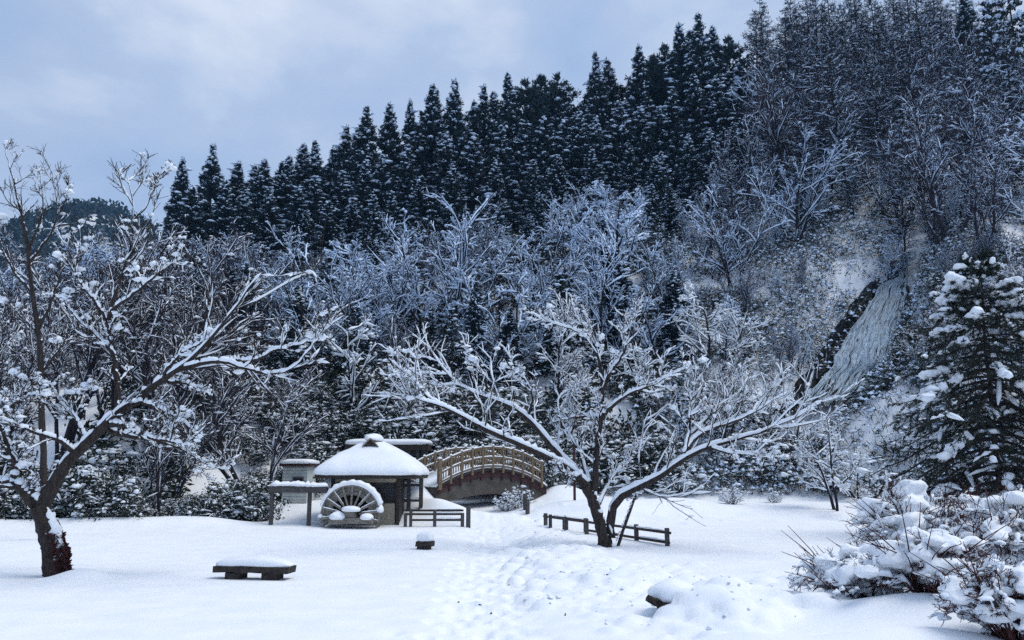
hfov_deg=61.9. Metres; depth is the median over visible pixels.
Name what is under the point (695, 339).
sapling
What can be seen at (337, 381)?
evergreen shrub
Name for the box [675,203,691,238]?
fir tree
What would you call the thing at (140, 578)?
snow ground
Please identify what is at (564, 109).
cedar tree
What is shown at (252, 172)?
cedar tree
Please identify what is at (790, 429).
snowy tree
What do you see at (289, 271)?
fir tree
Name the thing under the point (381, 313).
snowy tree
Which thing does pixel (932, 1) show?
larch tree
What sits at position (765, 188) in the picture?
sapling
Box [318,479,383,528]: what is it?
water wheel
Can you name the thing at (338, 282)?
snowy tree
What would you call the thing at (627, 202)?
fir tree
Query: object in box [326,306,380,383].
fir tree
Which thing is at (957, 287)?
spruce tree
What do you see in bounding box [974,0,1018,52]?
larch tree
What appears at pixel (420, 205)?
cedar tree
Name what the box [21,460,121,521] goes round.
evergreen shrub
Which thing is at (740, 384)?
sapling
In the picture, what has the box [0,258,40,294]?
bare tree
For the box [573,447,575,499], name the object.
pole
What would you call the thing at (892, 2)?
larch tree
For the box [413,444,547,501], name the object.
arched bridge
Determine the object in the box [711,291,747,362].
sapling
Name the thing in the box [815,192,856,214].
twiggy shrub
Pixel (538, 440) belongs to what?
evergreen shrub
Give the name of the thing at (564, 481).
evergreen shrub
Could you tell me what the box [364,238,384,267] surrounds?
fir tree
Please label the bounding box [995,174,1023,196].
twiggy shrub
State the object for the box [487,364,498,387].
fir tree
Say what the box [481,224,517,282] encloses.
fir tree
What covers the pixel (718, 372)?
snowy tree
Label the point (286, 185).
cedar tree
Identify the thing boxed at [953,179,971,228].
sapling
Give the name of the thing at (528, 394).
fir tree
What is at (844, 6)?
larch tree
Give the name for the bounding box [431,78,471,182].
cedar tree
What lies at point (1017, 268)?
sapling
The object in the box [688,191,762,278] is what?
bare tree
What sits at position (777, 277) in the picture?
sapling
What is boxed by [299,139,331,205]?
cedar tree
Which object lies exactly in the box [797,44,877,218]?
bare tree
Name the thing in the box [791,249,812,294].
sapling
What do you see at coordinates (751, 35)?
larch tree
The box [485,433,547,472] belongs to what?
evergreen shrub
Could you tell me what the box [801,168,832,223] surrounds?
sapling
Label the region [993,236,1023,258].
twiggy shrub
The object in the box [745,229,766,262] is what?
sapling
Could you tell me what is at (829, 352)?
rock
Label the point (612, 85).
cedar tree
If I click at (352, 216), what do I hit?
cedar tree
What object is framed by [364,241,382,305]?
cedar tree
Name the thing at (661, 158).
cedar tree
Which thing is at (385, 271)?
snowy tree
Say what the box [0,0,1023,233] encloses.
sky
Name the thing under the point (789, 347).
sapling
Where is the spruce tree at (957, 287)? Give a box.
[855,247,1023,532]
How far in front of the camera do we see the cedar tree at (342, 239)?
75.00 m
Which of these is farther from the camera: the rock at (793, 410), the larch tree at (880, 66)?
the larch tree at (880, 66)
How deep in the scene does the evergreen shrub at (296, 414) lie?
48.74 m
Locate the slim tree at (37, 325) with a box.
[0,138,77,487]
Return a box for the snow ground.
[0,142,1023,639]
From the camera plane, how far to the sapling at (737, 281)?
66.82 m
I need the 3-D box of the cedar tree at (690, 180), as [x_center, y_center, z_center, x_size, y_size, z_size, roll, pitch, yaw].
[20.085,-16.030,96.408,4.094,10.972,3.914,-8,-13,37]
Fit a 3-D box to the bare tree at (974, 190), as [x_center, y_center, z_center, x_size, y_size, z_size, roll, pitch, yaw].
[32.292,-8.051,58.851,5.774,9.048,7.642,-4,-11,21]
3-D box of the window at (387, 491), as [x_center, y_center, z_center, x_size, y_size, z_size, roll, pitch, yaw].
[-5.546,7.333,36.307,1.277,0.910,0.160,0,-10,0]
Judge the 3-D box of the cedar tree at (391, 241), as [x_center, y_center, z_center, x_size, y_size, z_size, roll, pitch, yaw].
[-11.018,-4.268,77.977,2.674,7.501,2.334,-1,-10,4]
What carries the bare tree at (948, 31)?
on the snow ground
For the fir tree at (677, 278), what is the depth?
63.77 m
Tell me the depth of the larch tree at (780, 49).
117.82 m
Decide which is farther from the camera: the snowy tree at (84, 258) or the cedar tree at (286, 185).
the cedar tree at (286, 185)
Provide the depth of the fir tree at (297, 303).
55.40 m
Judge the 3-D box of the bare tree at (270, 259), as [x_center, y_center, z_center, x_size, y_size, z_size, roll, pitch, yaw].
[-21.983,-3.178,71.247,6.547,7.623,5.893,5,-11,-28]
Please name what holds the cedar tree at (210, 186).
on the snow ground
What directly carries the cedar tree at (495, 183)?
on the snow ground
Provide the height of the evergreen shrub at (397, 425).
3.224 m
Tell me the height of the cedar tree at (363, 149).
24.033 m
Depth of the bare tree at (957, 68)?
106.18 m
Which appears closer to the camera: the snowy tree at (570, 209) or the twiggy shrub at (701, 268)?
the twiggy shrub at (701, 268)
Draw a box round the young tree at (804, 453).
[791,397,868,510]
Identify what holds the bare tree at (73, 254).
on the snow ground
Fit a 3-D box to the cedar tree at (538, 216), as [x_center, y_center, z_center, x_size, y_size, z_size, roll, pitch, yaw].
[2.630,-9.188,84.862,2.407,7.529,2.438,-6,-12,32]
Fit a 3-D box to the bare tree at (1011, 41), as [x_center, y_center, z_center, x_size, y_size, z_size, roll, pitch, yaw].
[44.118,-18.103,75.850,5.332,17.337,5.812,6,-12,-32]
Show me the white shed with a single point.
(298, 469)
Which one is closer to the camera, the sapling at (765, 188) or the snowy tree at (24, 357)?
the snowy tree at (24, 357)
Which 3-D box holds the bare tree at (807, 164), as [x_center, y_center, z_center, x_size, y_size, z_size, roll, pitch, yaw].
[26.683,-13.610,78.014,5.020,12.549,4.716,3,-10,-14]
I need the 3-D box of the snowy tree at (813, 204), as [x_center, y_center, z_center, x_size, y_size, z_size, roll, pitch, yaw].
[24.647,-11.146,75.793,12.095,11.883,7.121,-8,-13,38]
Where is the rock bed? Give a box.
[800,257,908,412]
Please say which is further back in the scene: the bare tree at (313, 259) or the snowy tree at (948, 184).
the bare tree at (313, 259)
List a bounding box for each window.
[292,477,303,481]
[367,482,395,502]
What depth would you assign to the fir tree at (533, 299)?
64.95 m
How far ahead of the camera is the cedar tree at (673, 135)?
105.43 m
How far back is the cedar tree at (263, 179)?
106.40 m
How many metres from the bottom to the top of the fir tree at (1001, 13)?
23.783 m
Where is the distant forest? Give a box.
[0,196,164,328]
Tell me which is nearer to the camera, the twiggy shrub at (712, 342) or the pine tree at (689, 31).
the twiggy shrub at (712, 342)
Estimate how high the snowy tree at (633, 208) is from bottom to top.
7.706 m
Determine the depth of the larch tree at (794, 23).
125.04 m
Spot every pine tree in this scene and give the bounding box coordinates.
[493,77,562,204]
[499,74,574,135]
[522,71,581,127]
[619,81,671,118]
[620,52,674,117]
[627,42,672,102]
[669,28,725,62]
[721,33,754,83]
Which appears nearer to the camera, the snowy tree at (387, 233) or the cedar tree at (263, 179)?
the snowy tree at (387, 233)
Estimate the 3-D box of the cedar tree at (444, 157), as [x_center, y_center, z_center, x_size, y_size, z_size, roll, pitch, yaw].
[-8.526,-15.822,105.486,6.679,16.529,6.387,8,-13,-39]
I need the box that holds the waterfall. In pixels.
[799,259,908,408]
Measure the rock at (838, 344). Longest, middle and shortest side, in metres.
1.170 x 0.979 x 0.849 m
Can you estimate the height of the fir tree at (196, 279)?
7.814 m
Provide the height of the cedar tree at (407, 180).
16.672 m
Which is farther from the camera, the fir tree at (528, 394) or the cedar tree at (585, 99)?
the cedar tree at (585, 99)
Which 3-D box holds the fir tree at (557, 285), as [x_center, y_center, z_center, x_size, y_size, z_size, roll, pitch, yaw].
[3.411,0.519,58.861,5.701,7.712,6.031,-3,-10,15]
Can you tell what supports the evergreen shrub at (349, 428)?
on the snow ground
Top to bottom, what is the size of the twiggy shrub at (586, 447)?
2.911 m
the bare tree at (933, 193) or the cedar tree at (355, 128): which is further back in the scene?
the cedar tree at (355, 128)
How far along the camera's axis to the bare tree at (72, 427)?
45.72 m
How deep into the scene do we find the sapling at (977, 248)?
59.35 m
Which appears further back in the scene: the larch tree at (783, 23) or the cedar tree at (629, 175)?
the larch tree at (783, 23)
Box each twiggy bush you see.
[492,493,516,510]
[503,485,536,508]
[714,483,750,503]
[759,488,783,502]
[854,483,885,499]
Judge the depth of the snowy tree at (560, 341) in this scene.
53.15 m
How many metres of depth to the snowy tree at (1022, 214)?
56.85 m
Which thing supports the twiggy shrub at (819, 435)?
on the snow ground
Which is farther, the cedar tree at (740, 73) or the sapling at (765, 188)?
the cedar tree at (740, 73)
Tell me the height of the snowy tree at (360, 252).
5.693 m
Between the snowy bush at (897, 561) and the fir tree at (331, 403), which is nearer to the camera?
the snowy bush at (897, 561)
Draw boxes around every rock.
[645,579,693,608]
[788,406,795,414]
[800,386,806,398]
[813,372,819,379]
[820,364,827,374]
[822,347,837,357]
[833,342,840,348]
[852,315,859,322]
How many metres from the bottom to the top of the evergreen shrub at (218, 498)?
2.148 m
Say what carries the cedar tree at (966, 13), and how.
on the snow ground
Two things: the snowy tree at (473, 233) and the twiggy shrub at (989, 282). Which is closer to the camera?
the twiggy shrub at (989, 282)
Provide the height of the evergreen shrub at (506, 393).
3.896 m
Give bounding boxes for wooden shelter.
[345,439,432,463]
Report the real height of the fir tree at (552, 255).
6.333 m
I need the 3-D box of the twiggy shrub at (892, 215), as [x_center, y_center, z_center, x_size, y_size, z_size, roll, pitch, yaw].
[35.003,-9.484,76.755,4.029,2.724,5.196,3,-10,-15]
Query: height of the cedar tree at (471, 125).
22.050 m
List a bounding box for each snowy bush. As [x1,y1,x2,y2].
[781,526,909,598]
[824,525,864,550]
[838,470,985,552]
[846,503,1023,592]
[910,542,1023,639]
[927,469,1023,566]
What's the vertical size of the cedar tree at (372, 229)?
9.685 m
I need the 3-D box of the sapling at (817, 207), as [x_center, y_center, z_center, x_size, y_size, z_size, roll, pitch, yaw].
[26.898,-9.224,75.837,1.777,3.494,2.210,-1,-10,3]
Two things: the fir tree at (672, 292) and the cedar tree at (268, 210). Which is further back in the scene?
the cedar tree at (268, 210)
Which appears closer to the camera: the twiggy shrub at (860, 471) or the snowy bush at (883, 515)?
the snowy bush at (883, 515)
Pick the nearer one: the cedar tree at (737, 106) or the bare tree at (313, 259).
the bare tree at (313, 259)
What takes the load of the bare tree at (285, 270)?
on the snow ground
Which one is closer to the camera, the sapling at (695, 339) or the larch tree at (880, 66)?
the sapling at (695, 339)
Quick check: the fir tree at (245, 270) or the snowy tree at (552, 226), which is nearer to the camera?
the fir tree at (245, 270)
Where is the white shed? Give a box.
[279,459,319,503]
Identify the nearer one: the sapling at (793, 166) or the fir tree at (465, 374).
the fir tree at (465, 374)
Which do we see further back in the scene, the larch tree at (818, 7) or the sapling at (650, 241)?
the larch tree at (818, 7)
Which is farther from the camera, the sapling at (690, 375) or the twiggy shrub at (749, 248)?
the twiggy shrub at (749, 248)
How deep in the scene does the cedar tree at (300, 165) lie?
112.05 m
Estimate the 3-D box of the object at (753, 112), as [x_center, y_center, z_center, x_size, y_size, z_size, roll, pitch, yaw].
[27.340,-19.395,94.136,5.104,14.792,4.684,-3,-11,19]
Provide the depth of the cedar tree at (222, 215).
101.05 m
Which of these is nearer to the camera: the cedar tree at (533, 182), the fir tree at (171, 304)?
the fir tree at (171, 304)
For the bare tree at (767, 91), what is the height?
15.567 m
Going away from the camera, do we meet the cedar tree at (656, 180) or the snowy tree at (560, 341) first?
the snowy tree at (560, 341)
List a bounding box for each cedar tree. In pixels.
[156,157,192,247]
[156,197,183,251]
[162,185,206,274]
[189,143,224,248]
[200,180,236,256]
[219,161,251,213]
[225,185,258,261]
[242,164,259,196]
[243,158,285,251]
[249,244,261,295]
[253,185,282,265]
[272,161,284,196]
[272,184,316,263]
[273,156,297,248]
[286,143,310,246]
[287,231,310,285]
[292,210,315,258]
[293,175,330,240]
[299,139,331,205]
[309,201,341,256]
[318,169,352,235]
[324,147,338,197]
[329,124,353,198]
[333,231,350,285]
[336,196,364,249]
[344,106,382,194]
[348,233,365,300]
[349,159,380,237]
[350,126,360,147]
[357,153,405,226]
[358,194,387,271]
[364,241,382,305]
[375,101,404,182]
[378,191,406,247]
[380,235,395,262]
[395,143,422,251]
[401,99,422,172]
[402,175,436,252]
[408,84,444,216]
[423,130,463,242]
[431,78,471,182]
[432,88,452,163]
[433,164,469,250]
[457,132,491,231]
[461,276,490,388]
[465,99,483,141]
[471,83,497,183]
[478,159,513,236]
[484,123,518,234]
[488,91,499,143]
[493,72,522,166]
[502,118,543,233]
[514,158,550,232]
[519,115,563,228]
[530,192,547,254]
[544,153,573,218]
[548,87,574,145]
[548,119,582,197]
[561,110,601,205]
[575,112,618,221]
[577,72,601,129]
[577,148,606,208]
[583,51,619,199]
[599,58,627,191]
[601,99,643,222]
[613,143,646,215]
[623,43,655,179]
[623,105,658,208]
[642,156,670,220]
[643,183,664,243]
[649,104,680,189]
[651,89,701,198]
[657,150,676,218]
[660,183,683,251]
[662,23,693,119]
[675,132,702,219]
[679,73,712,183]
[683,13,727,105]
[694,79,741,154]
[694,127,728,215]
[707,25,732,102]
[721,84,752,167]
[721,122,749,188]
[727,62,760,156]
[952,0,985,112]
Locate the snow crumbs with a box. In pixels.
[474,515,808,630]
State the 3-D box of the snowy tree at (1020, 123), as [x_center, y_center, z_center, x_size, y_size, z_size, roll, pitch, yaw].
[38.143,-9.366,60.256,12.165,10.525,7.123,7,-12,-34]
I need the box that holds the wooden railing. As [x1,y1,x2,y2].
[402,478,422,514]
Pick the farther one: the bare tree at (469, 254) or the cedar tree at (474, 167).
the cedar tree at (474, 167)
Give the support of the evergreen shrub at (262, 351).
on the snow ground
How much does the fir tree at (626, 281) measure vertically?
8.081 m
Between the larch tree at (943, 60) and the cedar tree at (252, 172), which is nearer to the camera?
the larch tree at (943, 60)
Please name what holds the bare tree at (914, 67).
on the snow ground
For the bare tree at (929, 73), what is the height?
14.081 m
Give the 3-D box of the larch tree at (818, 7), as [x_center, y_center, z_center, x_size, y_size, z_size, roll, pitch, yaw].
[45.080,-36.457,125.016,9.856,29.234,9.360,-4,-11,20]
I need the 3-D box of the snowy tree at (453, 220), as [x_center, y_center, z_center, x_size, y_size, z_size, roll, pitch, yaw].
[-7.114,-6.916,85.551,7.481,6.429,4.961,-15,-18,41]
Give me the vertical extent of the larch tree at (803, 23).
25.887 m
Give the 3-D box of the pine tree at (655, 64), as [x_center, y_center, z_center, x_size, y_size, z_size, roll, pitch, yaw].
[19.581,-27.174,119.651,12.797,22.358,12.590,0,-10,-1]
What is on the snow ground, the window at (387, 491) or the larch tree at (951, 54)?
the larch tree at (951, 54)
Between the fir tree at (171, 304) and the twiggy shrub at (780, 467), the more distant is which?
the fir tree at (171, 304)
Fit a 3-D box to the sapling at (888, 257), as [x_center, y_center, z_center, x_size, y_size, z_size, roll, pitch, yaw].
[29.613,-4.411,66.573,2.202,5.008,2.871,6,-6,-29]
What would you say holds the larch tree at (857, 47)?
on the snow ground
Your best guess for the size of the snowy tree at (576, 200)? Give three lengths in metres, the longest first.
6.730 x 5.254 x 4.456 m
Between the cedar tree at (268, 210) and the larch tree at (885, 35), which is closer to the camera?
the cedar tree at (268, 210)
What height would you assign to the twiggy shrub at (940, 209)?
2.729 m
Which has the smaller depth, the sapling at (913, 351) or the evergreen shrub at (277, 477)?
the evergreen shrub at (277, 477)
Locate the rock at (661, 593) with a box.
[645,579,693,608]
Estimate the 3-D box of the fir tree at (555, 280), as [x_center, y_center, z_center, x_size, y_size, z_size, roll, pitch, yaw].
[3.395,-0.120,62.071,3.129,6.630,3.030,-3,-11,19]
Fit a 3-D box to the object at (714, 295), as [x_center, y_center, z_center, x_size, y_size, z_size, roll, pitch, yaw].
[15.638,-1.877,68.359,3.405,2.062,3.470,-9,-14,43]
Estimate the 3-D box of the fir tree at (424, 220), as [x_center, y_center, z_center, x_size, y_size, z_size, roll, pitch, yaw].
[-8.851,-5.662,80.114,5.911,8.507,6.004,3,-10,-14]
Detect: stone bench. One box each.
[212,556,296,580]
[415,532,434,549]
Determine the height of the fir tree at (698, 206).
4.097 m
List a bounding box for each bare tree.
[0,214,188,466]
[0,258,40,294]
[0,267,69,351]
[0,269,39,342]
[0,279,67,470]
[1,227,67,283]
[3,260,27,302]
[36,238,101,302]
[36,259,133,357]
[42,335,100,419]
[48,235,98,300]
[65,219,282,473]
[69,228,204,437]
[82,228,111,295]
[87,237,154,290]
[114,236,162,260]
[116,234,215,305]
[120,262,203,330]
[124,333,191,402]
[127,374,226,516]
[130,315,331,482]
[142,261,269,452]
[152,235,234,278]
[162,330,231,395]
[197,235,254,298]
[198,276,234,346]
[200,237,274,306]
[214,232,282,324]
[249,251,339,338]
[252,269,287,335]
[257,365,308,444]
[273,252,325,287]
[300,250,323,275]
[369,300,416,365]
[411,222,453,309]
[431,197,515,278]
[435,221,510,317]
[599,187,628,212]
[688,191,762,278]
[706,114,784,230]
[712,161,756,274]
[731,51,871,195]
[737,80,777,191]
[743,61,824,165]
[746,66,767,159]
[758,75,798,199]
[763,93,799,177]
[776,108,828,229]
[787,55,856,190]
[787,73,860,164]
[788,47,813,137]
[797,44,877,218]
[834,64,855,145]
[841,105,965,236]
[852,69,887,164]
[853,58,901,176]
[861,65,887,138]
[873,84,1023,250]
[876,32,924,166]
[878,48,949,149]
[881,159,924,260]
[882,32,948,168]
[913,286,974,374]
[916,128,951,214]
[917,26,986,113]
[917,75,1013,172]
[922,43,1021,103]
[924,74,1006,173]
[932,136,1023,260]
[934,71,1023,207]
[938,23,962,135]
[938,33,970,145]
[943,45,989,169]
[971,56,987,106]
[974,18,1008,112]
[975,20,1023,195]
[996,6,1018,47]
[1000,31,1022,102]
[1004,57,1023,198]
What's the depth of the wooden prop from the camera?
26.46 m
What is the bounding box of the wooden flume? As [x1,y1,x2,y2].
[268,480,328,525]
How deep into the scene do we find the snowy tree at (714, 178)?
89.41 m
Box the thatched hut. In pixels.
[313,433,428,525]
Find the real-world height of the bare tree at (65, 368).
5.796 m
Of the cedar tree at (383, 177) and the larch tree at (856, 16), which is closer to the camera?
the cedar tree at (383, 177)
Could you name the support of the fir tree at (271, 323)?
on the snow ground
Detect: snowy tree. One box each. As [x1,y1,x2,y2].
[0,260,58,346]
[0,304,41,360]
[0,316,75,404]
[0,333,37,425]
[2,270,67,326]
[2,323,58,404]
[28,286,149,404]
[36,236,129,330]
[45,219,160,309]
[93,251,159,320]
[102,235,192,313]
[103,239,161,266]
[138,275,210,347]
[187,235,261,287]
[207,232,273,268]
[250,246,389,353]
[260,248,294,280]
[262,221,354,317]
[264,265,373,380]
[273,300,436,434]
[277,278,399,366]
[296,240,428,356]
[303,250,377,317]
[322,239,426,322]
[322,249,361,288]
[352,230,436,305]
[366,211,414,259]
[375,188,520,356]
[376,268,440,353]
[385,362,462,425]
[398,284,465,361]
[403,225,424,255]
[414,216,466,274]
[443,264,557,384]
[450,218,510,271]
[453,221,486,247]
[470,285,563,384]
[475,208,595,339]
[476,220,497,238]
[501,230,556,308]
[504,222,553,262]
[507,275,596,351]
[533,185,597,281]
[534,285,597,405]
[542,178,597,251]
[542,347,591,399]
[548,199,649,285]
[550,185,600,222]
[557,211,633,274]
[567,180,634,255]
[568,226,645,335]
[569,255,664,358]
[592,184,647,238]
[594,188,650,247]
[608,335,658,406]
[614,284,691,370]
[622,198,660,245]
[625,225,689,306]
[664,279,771,380]
[668,195,703,252]
[674,196,693,224]
[678,183,791,295]
[678,334,757,457]
[701,165,729,221]
[725,58,822,159]
[730,121,867,248]
[732,385,833,448]
[853,55,896,91]
[900,112,1000,217]
[928,164,994,221]
[979,115,1023,216]
[995,229,1023,294]
[1010,204,1023,226]
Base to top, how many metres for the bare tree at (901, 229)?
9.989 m
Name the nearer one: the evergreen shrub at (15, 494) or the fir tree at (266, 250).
the evergreen shrub at (15, 494)
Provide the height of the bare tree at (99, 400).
12.552 m
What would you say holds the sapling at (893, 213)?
on the snow ground
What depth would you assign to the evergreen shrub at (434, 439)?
49.03 m
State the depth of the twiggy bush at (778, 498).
43.95 m
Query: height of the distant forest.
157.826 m
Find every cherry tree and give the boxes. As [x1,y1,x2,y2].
[0,149,350,576]
[358,291,864,547]
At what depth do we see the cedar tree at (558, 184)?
97.83 m
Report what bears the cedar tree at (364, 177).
on the snow ground
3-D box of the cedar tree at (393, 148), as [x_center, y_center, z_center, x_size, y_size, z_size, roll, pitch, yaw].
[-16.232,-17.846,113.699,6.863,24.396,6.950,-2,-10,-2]
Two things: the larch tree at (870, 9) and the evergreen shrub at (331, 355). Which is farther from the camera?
the larch tree at (870, 9)
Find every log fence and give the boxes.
[404,506,470,527]
[523,494,670,545]
[549,514,588,533]
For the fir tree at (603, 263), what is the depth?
64.87 m
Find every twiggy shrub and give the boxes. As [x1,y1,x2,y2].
[221,391,266,427]
[480,285,513,309]
[523,353,548,377]
[559,426,622,464]
[561,336,616,368]
[625,383,679,407]
[635,236,685,260]
[652,463,708,495]
[678,378,714,398]
[684,327,725,356]
[693,257,721,273]
[697,438,728,465]
[713,440,795,489]
[715,340,752,360]
[740,238,765,256]
[742,290,771,308]
[742,396,784,425]
[754,358,799,384]
[763,222,799,240]
[782,421,857,456]
[797,458,848,492]
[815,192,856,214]
[816,450,910,498]
[868,426,925,457]
[880,200,929,221]
[898,390,969,425]
[911,195,963,227]
[940,319,1001,352]
[946,376,993,402]
[980,276,1013,291]
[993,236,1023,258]
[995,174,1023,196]
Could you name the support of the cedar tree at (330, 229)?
on the snow ground
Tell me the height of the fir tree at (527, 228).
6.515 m
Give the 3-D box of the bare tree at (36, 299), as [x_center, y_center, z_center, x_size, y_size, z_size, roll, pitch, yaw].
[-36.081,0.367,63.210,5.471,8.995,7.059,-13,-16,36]
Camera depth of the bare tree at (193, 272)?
65.90 m
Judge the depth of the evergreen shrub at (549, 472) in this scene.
44.99 m
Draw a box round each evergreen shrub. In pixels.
[0,447,52,501]
[0,471,54,519]
[0,487,23,519]
[8,475,88,519]
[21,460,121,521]
[47,437,173,517]
[70,473,157,518]
[120,501,155,516]
[157,497,187,516]
[172,491,216,515]
[179,408,244,444]
[181,477,268,521]
[203,473,291,521]
[217,431,280,466]
[229,466,282,497]
[245,387,309,425]
[247,397,334,445]
[257,345,275,368]
[258,344,330,372]
[267,466,330,496]
[284,435,344,480]
[289,377,342,416]
[293,405,367,451]
[317,407,371,450]
[324,349,354,369]
[331,362,415,413]
[332,366,388,404]
[339,403,403,444]
[351,402,421,438]
[357,402,451,451]
[370,344,402,364]
[385,416,461,453]
[395,385,502,441]
[413,453,451,471]
[415,442,473,468]
[421,359,454,379]
[440,433,526,464]
[444,379,545,438]
[472,360,498,384]
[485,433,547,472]
[506,453,526,468]
[508,431,575,470]
[535,459,562,487]
[544,451,590,483]
[553,462,602,488]
[570,418,615,445]
[613,430,700,479]
[632,342,660,356]
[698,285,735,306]
[749,435,807,466]
[890,323,933,357]
[921,267,965,297]
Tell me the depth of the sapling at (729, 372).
51.82 m
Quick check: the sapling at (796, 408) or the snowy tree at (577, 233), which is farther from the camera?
the snowy tree at (577, 233)
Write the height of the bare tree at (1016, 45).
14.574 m
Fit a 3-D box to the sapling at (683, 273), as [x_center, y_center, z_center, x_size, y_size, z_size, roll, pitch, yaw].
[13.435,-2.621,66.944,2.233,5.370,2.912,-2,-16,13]
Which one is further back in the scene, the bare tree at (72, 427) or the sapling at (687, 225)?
the sapling at (687, 225)
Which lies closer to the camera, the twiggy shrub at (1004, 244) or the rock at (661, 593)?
the rock at (661, 593)
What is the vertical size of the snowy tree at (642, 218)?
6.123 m
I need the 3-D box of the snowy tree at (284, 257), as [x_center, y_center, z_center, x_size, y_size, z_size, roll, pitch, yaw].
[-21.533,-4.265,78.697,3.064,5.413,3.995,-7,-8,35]
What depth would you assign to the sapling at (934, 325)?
53.11 m
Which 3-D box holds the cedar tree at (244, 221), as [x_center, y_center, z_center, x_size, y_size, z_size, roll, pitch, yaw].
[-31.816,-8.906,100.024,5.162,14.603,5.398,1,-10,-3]
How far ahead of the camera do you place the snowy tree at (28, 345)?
55.26 m
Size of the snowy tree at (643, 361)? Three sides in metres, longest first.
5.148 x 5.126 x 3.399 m
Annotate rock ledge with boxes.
[773,279,881,418]
[878,289,911,391]
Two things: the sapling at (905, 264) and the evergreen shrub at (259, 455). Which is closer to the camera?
the evergreen shrub at (259, 455)
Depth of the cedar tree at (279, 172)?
114.81 m
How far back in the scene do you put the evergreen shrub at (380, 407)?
49.93 m
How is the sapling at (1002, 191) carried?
on the snow ground
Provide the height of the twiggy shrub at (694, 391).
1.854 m
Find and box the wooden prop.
[616,495,636,545]
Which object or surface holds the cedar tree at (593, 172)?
on the snow ground
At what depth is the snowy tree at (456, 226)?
82.98 m
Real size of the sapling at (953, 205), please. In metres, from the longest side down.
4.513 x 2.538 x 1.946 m
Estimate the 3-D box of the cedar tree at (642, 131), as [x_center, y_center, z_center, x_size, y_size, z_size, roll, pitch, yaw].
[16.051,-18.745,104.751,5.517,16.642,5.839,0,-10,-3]
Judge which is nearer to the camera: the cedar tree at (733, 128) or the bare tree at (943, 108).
the bare tree at (943, 108)
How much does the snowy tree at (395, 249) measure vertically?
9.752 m
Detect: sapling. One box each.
[627,311,663,358]
[632,221,667,263]
[638,260,665,301]
[640,386,668,430]
[648,224,697,258]
[669,253,696,294]
[670,303,693,359]
[677,220,692,237]
[681,371,718,426]
[688,236,711,263]
[688,274,719,312]
[688,324,703,358]
[690,347,745,423]
[701,360,764,425]
[709,257,763,315]
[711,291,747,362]
[731,268,760,313]
[737,333,754,369]
[741,369,771,427]
[742,155,776,209]
[742,195,757,211]
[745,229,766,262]
[763,318,801,368]
[765,217,792,247]
[766,406,799,431]
[767,266,784,301]
[788,146,809,183]
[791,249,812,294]
[791,331,814,373]
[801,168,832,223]
[802,199,824,232]
[804,404,836,448]
[840,177,860,211]
[854,139,876,182]
[873,167,890,219]
[875,233,906,280]
[885,183,907,218]
[889,246,914,277]
[898,333,928,368]
[911,201,951,253]
[924,304,960,345]
[931,239,966,284]
[931,306,977,351]
[937,186,961,232]
[951,221,1006,274]
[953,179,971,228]
[968,234,995,260]
[984,172,1018,222]
[984,218,1022,259]
[990,253,1023,310]
[990,258,1023,333]
[1005,189,1023,224]
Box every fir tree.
[129,270,164,332]
[135,240,181,312]
[138,277,189,365]
[179,241,194,269]
[182,252,206,308]
[184,253,203,300]
[198,251,236,299]
[213,268,252,349]
[220,262,264,356]
[255,293,276,345]
[258,247,278,314]
[268,286,318,385]
[278,263,300,311]
[307,257,352,345]
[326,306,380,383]
[327,395,335,413]
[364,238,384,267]
[388,227,410,254]
[396,290,418,347]
[408,217,445,298]
[412,307,446,381]
[427,308,473,389]
[428,215,446,248]
[434,285,464,352]
[453,283,498,349]
[460,366,470,388]
[471,220,485,248]
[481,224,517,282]
[482,261,518,324]
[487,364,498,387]
[493,307,528,392]
[517,213,538,273]
[519,372,530,401]
[521,272,596,377]
[521,286,541,355]
[535,241,560,306]
[535,388,545,421]
[538,218,586,290]
[539,274,573,351]
[548,203,562,248]
[561,196,578,228]
[572,194,599,251]
[583,236,617,320]
[589,216,613,258]
[594,263,644,366]
[619,189,632,223]
[635,213,679,284]
[655,269,694,364]
[662,266,696,328]
[670,362,685,392]
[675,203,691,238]
[689,190,708,219]
[973,0,1015,147]
[985,0,1023,159]
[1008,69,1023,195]
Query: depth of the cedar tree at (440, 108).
120.10 m
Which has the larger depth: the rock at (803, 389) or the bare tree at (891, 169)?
the bare tree at (891, 169)
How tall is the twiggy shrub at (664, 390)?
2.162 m
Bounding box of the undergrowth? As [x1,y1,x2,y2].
[0,141,1023,507]
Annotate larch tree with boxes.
[736,9,786,103]
[737,0,795,79]
[741,80,763,159]
[749,33,799,158]
[766,38,791,156]
[767,79,794,177]
[768,0,810,71]
[768,8,805,153]
[782,0,833,142]
[783,4,812,99]
[783,30,819,116]
[785,49,818,157]
[797,0,847,57]
[803,0,857,126]
[809,12,834,87]
[822,31,857,132]
[822,51,852,144]
[825,3,870,144]
[830,0,877,79]
[840,59,868,155]
[841,0,881,69]
[842,23,874,141]
[849,0,892,58]
[852,31,889,136]
[860,1,892,141]
[860,81,890,159]
[868,11,904,81]
[872,0,906,43]
[872,37,895,137]
[882,0,926,56]
[883,44,908,141]
[888,0,936,65]
[898,0,949,94]
[899,32,920,88]
[907,48,938,121]
[911,0,947,75]
[917,26,954,93]
[919,0,957,39]
[925,0,956,60]
[932,48,954,140]
[939,4,954,53]
[942,45,971,81]
[944,0,960,55]
[962,0,986,43]
[964,33,984,91]
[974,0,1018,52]

